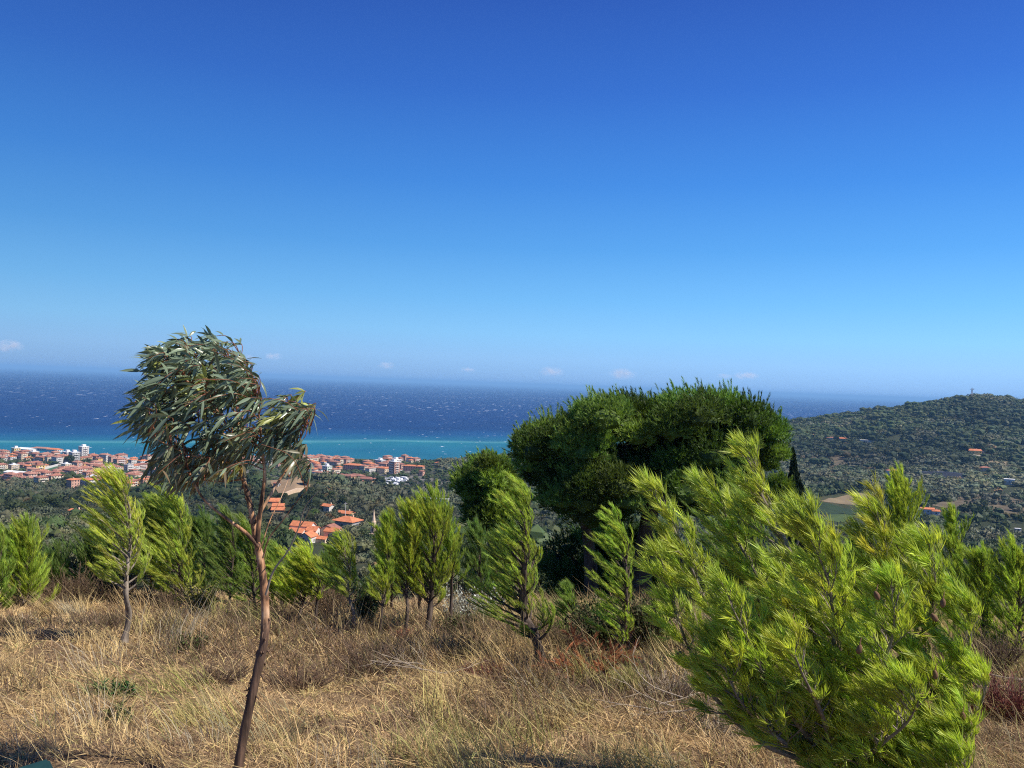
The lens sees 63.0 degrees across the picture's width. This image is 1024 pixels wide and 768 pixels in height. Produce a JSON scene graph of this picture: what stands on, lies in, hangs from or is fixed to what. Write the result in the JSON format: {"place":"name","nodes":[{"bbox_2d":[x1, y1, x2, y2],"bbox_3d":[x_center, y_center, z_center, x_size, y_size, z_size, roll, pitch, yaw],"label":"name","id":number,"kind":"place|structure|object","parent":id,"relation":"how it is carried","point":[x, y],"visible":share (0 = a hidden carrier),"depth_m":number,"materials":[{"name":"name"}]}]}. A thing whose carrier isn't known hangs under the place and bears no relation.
{"place":"outdoors","nodes":[
{"label":"outdoors","id":0,"kind":"place"},
{"bbox_2d":[270,476,310,492],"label":"field","id":1,"kind":"structure","parent":0,"point":[294,485],"depth_m":612.56,"materials":[{"name":"beige soil"}]},
{"bbox_2d":[0,367,923,459],"bbox_3d":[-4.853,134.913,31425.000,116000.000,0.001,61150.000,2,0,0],"label":"sea","id":2,"kind":"structure","parent":0,"point":[70,410],"depth_m":3389.43,"materials":[{"name":"liquid"}]},
{"bbox_2d":[0,400,1023,767],"bbox_3d":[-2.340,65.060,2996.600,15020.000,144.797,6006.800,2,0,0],"label":"ground","id":3,"kind":"structure","parent":0,"point":[358,700],"depth_m":7.25,"materials":[{"name":"beige plant"}]},
{"bbox_2d":[0,524,16,609],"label":"pine tree","id":4,"kind":"object","parent":3,"relation":"on","point":[7,567],"visible":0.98,"depth_m":12.69,"materials":[{"name":"green plant"}]},
{"bbox_2d":[0,609,40,628],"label":"dry grass","id":5,"kind":"structure","parent":3,"relation":"on","point":[4,620],"depth_m":10.98,"materials":[{"name":"beige plant"}]},
{"bbox_2d":[0,512,61,607],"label":"pine tree","id":6,"kind":"object","parent":3,"relation":"on","point":[22,549],"visible":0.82,"depth_m":13.52,"materials":[{"name":"green plant"}]},
{"bbox_2d":[20,759,52,767],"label":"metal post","id":7,"kind":"object","parent":3,"relation":"on","point":[45,763],"visible":1,"depth_m":2.71,"materials":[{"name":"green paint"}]},
{"bbox_2d":[17,535,75,592],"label":"pine tree","id":8,"kind":"object","parent":3,"relation":"on","point":[58,560],"visible":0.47,"depth_m":15.45,"materials":[{"name":"green plant"}]},
{"bbox_2d":[38,495,62,507],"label":"broadleaf tree","id":9,"kind":"object","parent":3,"relation":"on","point":[48,500],"visible":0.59,"depth_m":503.95,"materials":[{"name":"green plant"}]},
{"bbox_2d":[34,608,92,627],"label":"dry grass","id":10,"kind":"structure","parent":3,"relation":"on","point":[63,618],"depth_m":11.59,"materials":[{"name":"beige plant"}]},
{"bbox_2d":[38,558,98,601],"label":"shrub","id":11,"kind":"object","parent":3,"relation":"on","point":[72,586],"visible":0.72,"depth_m":14.64,"materials":[{"name":"brown plant"}]},
{"bbox_2d":[66,477,80,487],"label":"apartment block","id":12,"kind":"structure","parent":3,"relation":"on","point":[73,482],"depth_m":775.15,"materials":[{"name":"paint"}]},
{"bbox_2d":[78,444,88,455],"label":"tower block","id":13,"kind":"structure","parent":3,"relation":"on","point":[83,449],"depth_m":1230.22,"materials":[{"name":"white paint"}]},
{"bbox_2d":[57,523,124,591],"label":"pine tree","id":14,"kind":"object","parent":3,"relation":"on","point":[87,551],"visible":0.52,"depth_m":15.39,"materials":[{"name":"green plant"}]},
{"bbox_2d":[59,536,122,575],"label":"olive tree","id":15,"kind":"object","parent":3,"relation":"on","point":[74,559],"visible":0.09,"depth_m":83.80,"materials":[{"name":"green plant"}]},
{"bbox_2d":[64,462,151,643],"bbox_3d":[-4.772,1.998,9.834,1.077,2.234,0.924,2,0,0],"label":"pine tree","id":16,"kind":"object","parent":3,"relation":"on","point":[116,481],"visible":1,"depth_m":9.77,"materials":[{"name":"green plant"}]},
{"bbox_2d":[92,609,124,628],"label":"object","id":17,"kind":"object","parent":3,"relation":"on","point":[114,618],"visible":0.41,"depth_m":11.06,"materials":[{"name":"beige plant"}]},
{"bbox_2d":[69,564,151,601],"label":"shrub","id":18,"kind":"object","parent":3,"relation":"on","point":[105,590],"visible":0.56,"depth_m":15.03,"materials":[{"name":"brown plant"}]},
{"bbox_2d":[87,677,136,696],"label":"green plant","id":19,"kind":"object","parent":3,"relation":"on","point":[120,687],"visible":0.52,"depth_m":7.33,"materials":[{"name":"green plant"}]},
{"bbox_2d":[102,698,135,722],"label":"green plant","id":20,"kind":"object","parent":3,"relation":"on","point":[118,707],"visible":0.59,"depth_m":6.65,"materials":[{"name":"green plant"}]},
{"bbox_2d":[105,491,168,601],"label":"pine tree","id":21,"kind":"object","parent":3,"relation":"on","point":[146,523],"visible":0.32,"depth_m":15.20,"materials":[{"name":"green plant"}]},
{"bbox_2d":[108,480,205,597],"bbox_3d":[-6.340,2.854,15.006,1.578,2.474,1.615,2,0,-39],"label":"pine tree","id":22,"kind":"object","parent":3,"relation":"on","point":[175,504],"visible":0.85,"depth_m":14.96,"materials":[{"name":"green plant"}]},
{"bbox_2d":[147,587,185,610],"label":"dry grass","id":23,"kind":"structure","parent":3,"relation":"on","point":[168,601],"depth_m":14.16,"materials":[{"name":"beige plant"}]},
{"bbox_2d":[145,601,193,630],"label":"dry grass","id":24,"kind":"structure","parent":3,"relation":"on","point":[171,615],"depth_m":10.91,"materials":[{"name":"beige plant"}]},
{"bbox_2d":[169,631,208,652],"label":"shrub","id":25,"kind":"object","parent":3,"relation":"on","point":[183,642],"visible":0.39,"depth_m":9.34,"materials":[{"name":"brown plant"}]},
{"bbox_2d":[163,503,228,595],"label":"pine tree","id":26,"kind":"object","parent":3,"relation":"on","point":[202,528],"visible":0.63,"depth_m":15.42,"materials":[{"name":"green plant"}]},
{"bbox_2d":[173,570,225,612],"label":"dry grass","id":27,"kind":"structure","parent":3,"relation":"on","point":[193,596],"depth_m":13.71,"materials":[{"name":"beige plant"}]},
{"bbox_2d":[183,655,253,688],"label":"shrub","id":28,"kind":"object","parent":3,"relation":"on","point":[238,676],"visible":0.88,"depth_m":7.99,"materials":[{"name":"brown plant"}]},
{"bbox_2d":[110,325,328,767],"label":"eucalyptus tree","id":29,"kind":"object","parent":3,"relation":"on","point":[208,390],"visible":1,"depth_m":4.93,"materials":[{"name":"green plant"}]},
{"bbox_2d":[195,503,247,613],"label":"pine tree","id":30,"kind":"object","parent":3,"relation":"on","point":[228,545],"visible":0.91,"depth_m":12.98,"materials":[{"name":"green plant"}]},
{"bbox_2d":[208,597,259,626],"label":"dry grass","id":31,"kind":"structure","parent":3,"relation":"on","point":[243,611],"depth_m":11.87,"materials":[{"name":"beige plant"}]},
{"bbox_2d":[213,512,271,610],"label":"pine tree","id":32,"kind":"object","parent":3,"relation":"on","point":[248,549],"visible":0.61,"depth_m":13.28,"materials":[{"name":"green plant"}]},
{"bbox_2d":[241,528,281,600],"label":"pine tree","id":33,"kind":"object","parent":3,"relation":"on","point":[269,547],"visible":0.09,"depth_m":15.46,"materials":[{"name":"green plant"}]},
{"bbox_2d":[247,615,290,634],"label":"shrub","id":34,"kind":"object","parent":3,"relation":"on","point":[281,626],"visible":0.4,"depth_m":10.68,"materials":[{"name":"brown plant"}]},
{"bbox_2d":[249,539,291,609],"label":"pine tree","id":35,"kind":"object","parent":3,"relation":"on","point":[272,557],"visible":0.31,"depth_m":14.35,"materials":[{"name":"green plant"}]},
{"bbox_2d":[267,498,285,513],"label":"villa","id":36,"kind":"object","parent":3,"relation":"on","point":[272,503],"visible":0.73,"depth_m":525.12,"materials":[{"name":"orange tile"}]},
{"bbox_2d":[260,595,301,622],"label":"dry grass","id":37,"kind":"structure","parent":3,"relation":"on","point":[271,607],"depth_m":12.15,"materials":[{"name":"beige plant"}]},
{"bbox_2d":[266,537,317,622],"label":"pine tree","id":38,"kind":"object","parent":3,"relation":"on","point":[293,588],"visible":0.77,"depth_m":12.59,"materials":[{"name":"green plant"}]},
{"bbox_2d":[261,654,343,692],"bbox_3d":[-2.091,2.849,8.105,0.894,0.361,0.905,2,0,0],"label":"shrub","id":39,"kind":"object","parent":3,"relation":"on","point":[283,677],"visible":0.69,"depth_m":8.14,"materials":[{"name":"brown plant"}]},
{"bbox_2d":[289,520,320,542],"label":"villa","id":40,"kind":"object","parent":3,"relation":"on","point":[307,530],"visible":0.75,"depth_m":378.86,"materials":[{"name":"orange tile"}]},
{"bbox_2d":[284,553,333,622],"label":"pine tree","id":41,"kind":"object","parent":3,"relation":"on","point":[318,585],"visible":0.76,"depth_m":12.54,"materials":[{"name":"green plant"}]},
{"bbox_2d":[303,621,332,638],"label":"shrub","id":42,"kind":"object","parent":3,"relation":"on","point":[315,628],"visible":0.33,"depth_m":10.87,"materials":[{"name":"brown plant"}]},
{"bbox_2d":[300,613,341,632],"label":"dry grass","id":43,"kind":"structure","parent":3,"relation":"on","point":[320,622],"depth_m":11.42,"materials":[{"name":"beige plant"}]},
{"bbox_2d":[315,523,341,542],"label":"villa","id":44,"kind":"object","parent":3,"relation":"on","point":[325,530],"visible":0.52,"depth_m":379.02,"materials":[{"name":"brown tile"}]},
{"bbox_2d":[301,571,358,619],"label":"shrub","id":45,"kind":"object","parent":3,"relation":"on","point":[330,604],"visible":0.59,"depth_m":13.24,"materials":[{"name":"brown plant"}]},
{"bbox_2d":[318,545,346,602],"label":"pine tree","id":46,"kind":"object","parent":3,"relation":"on","point":[326,557],"visible":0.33,"depth_m":15.37,"materials":[{"name":"green plant"}]},
{"bbox_2d":[250,454,419,464],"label":"town blocks","id":47,"kind":"structure","parent":3,"relation":"on","point":[322,458],"depth_m":1313.35,"materials":[{"name":"ceramic"}]},
{"bbox_2d":[310,526,370,632],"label":"pine tree","id":48,"kind":"object","parent":3,"relation":"on","point":[340,546],"visible":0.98,"depth_m":11.62,"materials":[{"name":"green plant"}]},
{"bbox_2d":[333,515,362,526],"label":"country house","id":49,"kind":"structure","parent":3,"relation":"on","point":[344,520],"depth_m":450.93,"materials":[{"name":"orange tile"}]},
{"bbox_2d":[344,571,387,622],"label":"shrub","id":50,"kind":"object","parent":3,"relation":"on","point":[368,601],"visible":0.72,"depth_m":12.73,"materials":[{"name":"green plant"}]},
{"bbox_2d":[324,628,415,675],"bbox_3d":[-1.571,2.982,9.143,1.042,0.433,0.951,2,0,40],"label":"shrub","id":51,"kind":"object","parent":3,"relation":"on","point":[355,656],"visible":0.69,"depth_m":9.12,"materials":[{"name":"brown plant"}]},
{"bbox_2d":[345,613,398,634],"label":"dry grass","id":52,"kind":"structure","parent":3,"relation":"on","point":[386,623],"depth_m":11.59,"materials":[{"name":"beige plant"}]},
{"bbox_2d":[365,505,397,633],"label":"pine tree","id":53,"kind":"object","parent":3,"relation":"on","point":[384,540],"visible":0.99,"depth_m":11.41,"materials":[{"name":"green plant"}]},
{"bbox_2d":[370,516,403,615],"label":"pine tree","id":54,"kind":"object","parent":3,"relation":"on","point":[393,591],"visible":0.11,"depth_m":13.87,"materials":[{"name":"green plant"}]},
{"bbox_2d":[388,459,399,475],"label":"apartment block","id":55,"kind":"structure","parent":3,"relation":"on","point":[394,465],"depth_m":1110.45,"materials":[{"name":"white paint"}]},
{"bbox_2d":[373,494,422,630],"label":"pine tree","id":56,"kind":"object","parent":3,"relation":"on","point":[410,526],"visible":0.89,"depth_m":11.67,"materials":[{"name":"green plant"}]},
{"bbox_2d":[398,513,438,610],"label":"pine tree","id":57,"kind":"object","parent":3,"relation":"on","point":[419,599],"visible":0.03,"depth_m":15.16,"materials":[{"name":"green plant"}]},
{"bbox_2d":[358,651,490,680],"bbox_3d":[-0.870,2.784,8.362,1.300,0.419,0.602,2,0,0],"label":"dead branch","id":58,"kind":"object","parent":3,"relation":"on","point":[396,664],"visible":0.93,"depth_m":8.44,"materials":[{"name":"brown wood"}]},
{"bbox_2d":[389,478,464,632],"bbox_3d":[-1.282,2.493,12.005,1.204,2.309,1.060,2,0,0],"label":"pine tree","id":59,"kind":"object","parent":3,"relation":"on","point":[429,512],"visible":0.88,"depth_m":11.90,"materials":[{"name":"green plant"}]},
{"bbox_2d":[421,501,470,621],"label":"pine tree","id":60,"kind":"object","parent":3,"relation":"on","point":[448,540],"visible":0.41,"depth_m":12.31,"materials":[{"name":"green plant"}]},
{"bbox_2d":[424,627,489,661],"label":"shrub","id":61,"kind":"object","parent":3,"relation":"on","point":[457,648],"visible":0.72,"depth_m":9.59,"materials":[{"name":"brown plant"}]},
{"bbox_2d":[433,608,483,635],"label":"dry grass","id":62,"kind":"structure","parent":3,"relation":"on","point":[456,622],"depth_m":11.85,"materials":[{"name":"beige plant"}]},
{"bbox_2d":[447,562,486,597],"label":"olive tree","id":63,"kind":"object","parent":3,"relation":"on","point":[456,579],"visible":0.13,"depth_m":82.38,"materials":[{"name":"green plant"}]},
{"bbox_2d":[439,578,504,618],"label":"shrub","id":64,"kind":"object","parent":3,"relation":"on","point":[462,603],"visible":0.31,"depth_m":13.89,"materials":[{"name":"plant"}]},
{"bbox_2d":[458,515,495,595],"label":"pine tree","id":65,"kind":"object","parent":3,"relation":"on","point":[475,533],"visible":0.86,"depth_m":14.88,"materials":[{"name":"green plant"}]},
{"bbox_2d":[457,629,503,651],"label":"shrub","id":66,"kind":"object","parent":3,"relation":"on","point":[482,641],"visible":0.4,"depth_m":10.20,"materials":[{"name":"brown plant"}]},
{"bbox_2d":[457,648,508,680],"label":"shrub","id":67,"kind":"object","parent":3,"relation":"on","point":[481,668],"visible":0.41,"depth_m":8.82,"materials":[{"name":"brown plant"}]},
{"bbox_2d":[447,446,522,591],"bbox_3d":[-1.306,7.446,40.897,4.102,8.952,5.938,2,0,0],"label":"pine tree","id":68,"kind":"object","parent":3,"relation":"on","point":[477,478],"visible":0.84,"depth_m":39.22,"materials":[{"name":"green plant"}]},
{"bbox_2d":[473,523,517,608],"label":"pine tree","id":69,"kind":"object","parent":3,"relation":"on","point":[498,545],"visible":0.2,"depth_m":15.36,"materials":[{"name":"green plant"}]},
{"bbox_2d":[453,470,555,663],"bbox_3d":[-0.087,2.121,9.597,1.180,2.293,1.022,2,0,-28],"label":"pine tree","id":70,"kind":"object","parent":3,"relation":"on","point":[521,571],"visible":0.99,"depth_m":9.54,"materials":[{"name":"green plant"}]},
{"bbox_2d":[0,393,1023,598],"bbox_3d":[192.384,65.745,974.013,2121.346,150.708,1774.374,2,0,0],"label":"woodland","id":71,"kind":"object","parent":3,"relation":"on","point":[951,443],"visible":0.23,"depth_m":1093.37,"materials":[{"name":"green plant"}]},
{"bbox_2d":[0,393,1023,595],"bbox_3d":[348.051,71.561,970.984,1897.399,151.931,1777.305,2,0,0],"label":"olive groves","id":72,"kind":"object","parent":3,"relation":"on","point":[364,497],"visible":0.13,"depth_m":700.46,"materials":[{"name":"green plant"}]},
{"bbox_2d":[491,610,548,638],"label":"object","id":73,"kind":"object","parent":3,"relation":"on","point":[533,621],"visible":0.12,"depth_m":11.41,"materials":[{"name":"brown plant"}]},
{"bbox_2d":[489,655,555,691],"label":"shrub","id":74,"kind":"object","parent":3,"relation":"on","point":[545,671],"visible":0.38,"depth_m":8.25,"materials":[{"name":"brown plant"}]},
{"bbox_2d":[547,577,577,631],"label":"pine tree","id":75,"kind":"object","parent":3,"relation":"on","point":[567,586],"visible":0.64,"depth_m":11.78,"materials":[{"name":"green plant"}]},
{"bbox_2d":[539,615,587,650],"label":"shrub","id":76,"kind":"object","parent":3,"relation":"on","point":[559,634],"visible":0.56,"depth_m":10.47,"materials":[{"name":"brown plant"}]},
{"bbox_2d":[548,629,596,655],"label":"shrub","id":77,"kind":"object","parent":3,"relation":"on","point":[585,648],"visible":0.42,"depth_m":10.29,"materials":[{"name":"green plant"}]},
{"bbox_2d":[532,617,641,683],"bbox_3d":[0.820,2.860,8.901,1.318,0.646,1.741,2,0,0],"label":"shrub","id":78,"kind":"object","parent":3,"relation":"on","point":[601,665],"visible":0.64,"depth_m":8.74,"materials":[{"name":"brown plant"}]},
{"bbox_2d":[563,593,630,650],"bbox_3d":[1.111,3.132,10.979,0.892,0.824,1.081,2,0,0],"label":"shrub","id":79,"kind":"object","parent":3,"relation":"on","point":[592,630],"visible":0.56,"depth_m":10.77,"materials":[{"name":"green plant"}]},
{"bbox_2d":[581,500,634,667],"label":"pine tree","id":80,"kind":"object","parent":3,"relation":"on","point":[617,545],"visible":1,"depth_m":9.13,"materials":[{"name":"green plant"}]},
{"bbox_2d":[528,513,691,604],"bbox_3d":[4.520,8.563,37.981,7.776,5.524,6.127,2,0,0],"label":"shrub","id":81,"kind":"object","parent":3,"relation":"on","point":[555,567],"visible":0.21,"depth_m":37.28,"materials":[{"name":"green plant"}]},
{"bbox_2d":[500,376,795,601],"bbox_3d":[5.368,4.849,33.851,11.894,10.583,8.547,2,0,0],"label":"pine tree","id":82,"kind":"object","parent":3,"relation":"on","point":[576,461],"visible":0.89,"depth_m":32.03,"materials":[{"name":"green plant"}]},
{"bbox_2d":[603,586,693,649],"bbox_3d":[1.781,3.031,10.989,1.153,1.031,0.951,2,0,0],"label":"shrub","id":83,"kind":"object","parent":3,"relation":"on","point":[641,623],"visible":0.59,"depth_m":10.82,"materials":[{"name":"green plant"}]},
{"bbox_2d":[590,638,719,721],"bbox_3d":[1.274,2.498,6.958,1.227,0.599,0.636,2,0,0],"label":"dead branch","id":84,"kind":"object","parent":3,"relation":"on","point":[675,711],"visible":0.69,"depth_m":6.97,"materials":[{"name":"wood"}]},
{"bbox_2d":[635,666,696,697],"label":"shrub","id":85,"kind":"object","parent":3,"relation":"on","point":[666,680],"visible":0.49,"depth_m":7.74,"materials":[{"name":"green plant"}]},
{"bbox_2d":[681,702,747,741],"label":"shrub","id":86,"kind":"object","parent":3,"relation":"on","point":[719,726],"visible":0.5,"depth_m":6.67,"materials":[{"name":"brown plant"}]},
{"bbox_2d":[680,473,790,644],"bbox_3d":[2.510,2.159,9.565,1.250,2.278,1.321,2,0,-12],"label":"pine tree","id":87,"kind":"object","parent":3,"relation":"on","point":[711,546],"visible":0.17,"depth_m":9.41,"materials":[{"name":"green plant"}]},
{"bbox_2d":[766,468,797,576],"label":"pine tree","id":88,"kind":"object","parent":3,"relation":"on","point":[779,481],"visible":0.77,"depth_m":45.27,"materials":[{"name":"green plant"}]},
{"bbox_2d":[784,447,806,605],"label":"cypress tree","id":89,"kind":"object","parent":3,"relation":"on","point":[793,468],"visible":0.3,"depth_m":57.81,"materials":[{"name":"green plant"}]},
{"bbox_2d":[628,425,991,767],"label":"pine tree","id":90,"kind":"object","parent":3,"relation":"on","point":[871,718],"visible":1,"depth_m":4.68,"materials":[{"name":"green plant"}]},
{"bbox_2d":[786,521,840,611],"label":"pine tree","id":91,"kind":"object","parent":3,"relation":"on","point":[819,555],"visible":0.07,"depth_m":13.51,"materials":[{"name":"green plant"}]},
{"bbox_2d":[801,447,863,466],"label":"terraces","id":92,"kind":"object","parent":3,"relation":"on","point":[838,458],"visible":0.12,"depth_m":1180.62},
{"bbox_2d":[817,502,859,514],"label":"vineyard","id":93,"kind":"object","parent":3,"relation":"on","point":[826,508],"visible":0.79,"depth_m":725.72,"materials":[{"name":"green plant"}]},
{"bbox_2d":[817,530,873,616],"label":"pine tree","id":94,"kind":"object","parent":3,"relation":"on","point":[854,548],"visible":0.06,"depth_m":12.74,"materials":[{"name":"green plant"}]},
{"bbox_2d":[857,461,934,634],"bbox_3d":[5.460,2.476,11.929,1.085,2.794,1.190,2,0,36],"label":"pine tree","id":95,"kind":"object","parent":3,"relation":"on","point":[898,491],"visible":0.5,"depth_m":11.89,"materials":[{"name":"green plant"}]},
{"bbox_2d":[915,471,963,477],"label":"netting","id":96,"kind":"object","parent":3,"relation":"on","point":[946,474],"visible":0.55,"depth_m":1021.00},
{"bbox_2d":[929,499,974,635],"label":"pine tree","id":97,"kind":"object","parent":3,"relation":"on","point":[955,543],"visible":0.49,"depth_m":12.45,"materials":[{"name":"green plant"}]},
{"bbox_2d":[946,538,1010,648],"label":"pine tree","id":98,"kind":"object","parent":3,"relation":"on","point":[978,570],"visible":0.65,"depth_m":10.99,"materials":[{"name":"green plant"}]},
{"bbox_2d":[933,492,1023,513],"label":"terraces","id":99,"kind":"object","parent":3,"relation":"on","point":[958,502],"visible":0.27,"depth_m":810.33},
{"bbox_2d":[958,684,998,717],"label":"shrub","id":100,"kind":"object","parent":3,"relation":"on","point":[983,705],"visible":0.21,"depth_m":7.59,"materials":[{"name":"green plant"}]},
{"bbox_2d":[964,625,1023,673],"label":"shrub","id":101,"kind":"object","parent":3,"relation":"on","point":[1001,652],"visible":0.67,"depth_m":9.53,"materials":[{"name":"brown plant"}]},
{"bbox_2d":[971,664,1023,724],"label":"shrub","id":102,"kind":"object","parent":3,"relation":"on","point":[1019,700],"visible":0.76,"depth_m":7.55,"materials":[{"name":"brown plant"}]},
{"bbox_2d":[973,549,1022,596],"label":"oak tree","id":103,"kind":"object","parent":3,"relation":"on","point":[999,558],"visible":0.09,"depth_m":110.09,"materials":[{"name":"green plant"}]},
{"bbox_2d":[978,528,1023,657],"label":"pine tree","id":104,"kind":"object","parent":3,"relation":"on","point":[1010,573],"visible":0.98,"depth_m":10.56,"materials":[{"name":"green plant"}]},
{"bbox_2d":[0,0,1023,400],"label":"sky","id":105,"kind":"structure","parent":0,"point":[811,198],"materials":[{"name":"blue"}]},
{"bbox_2d":[823,514,854,521],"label":"meadow","id":106,"kind":"structure","parent":0,"point":[836,517],"depth_m":646.91,"materials":[{"name":"green plant"}]},
{"bbox_2d":[822,493,874,504],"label":"field","id":107,"kind":"structure","parent":0,"point":[845,499],"depth_m":780.13,"materials":[{"name":"beige soil"}]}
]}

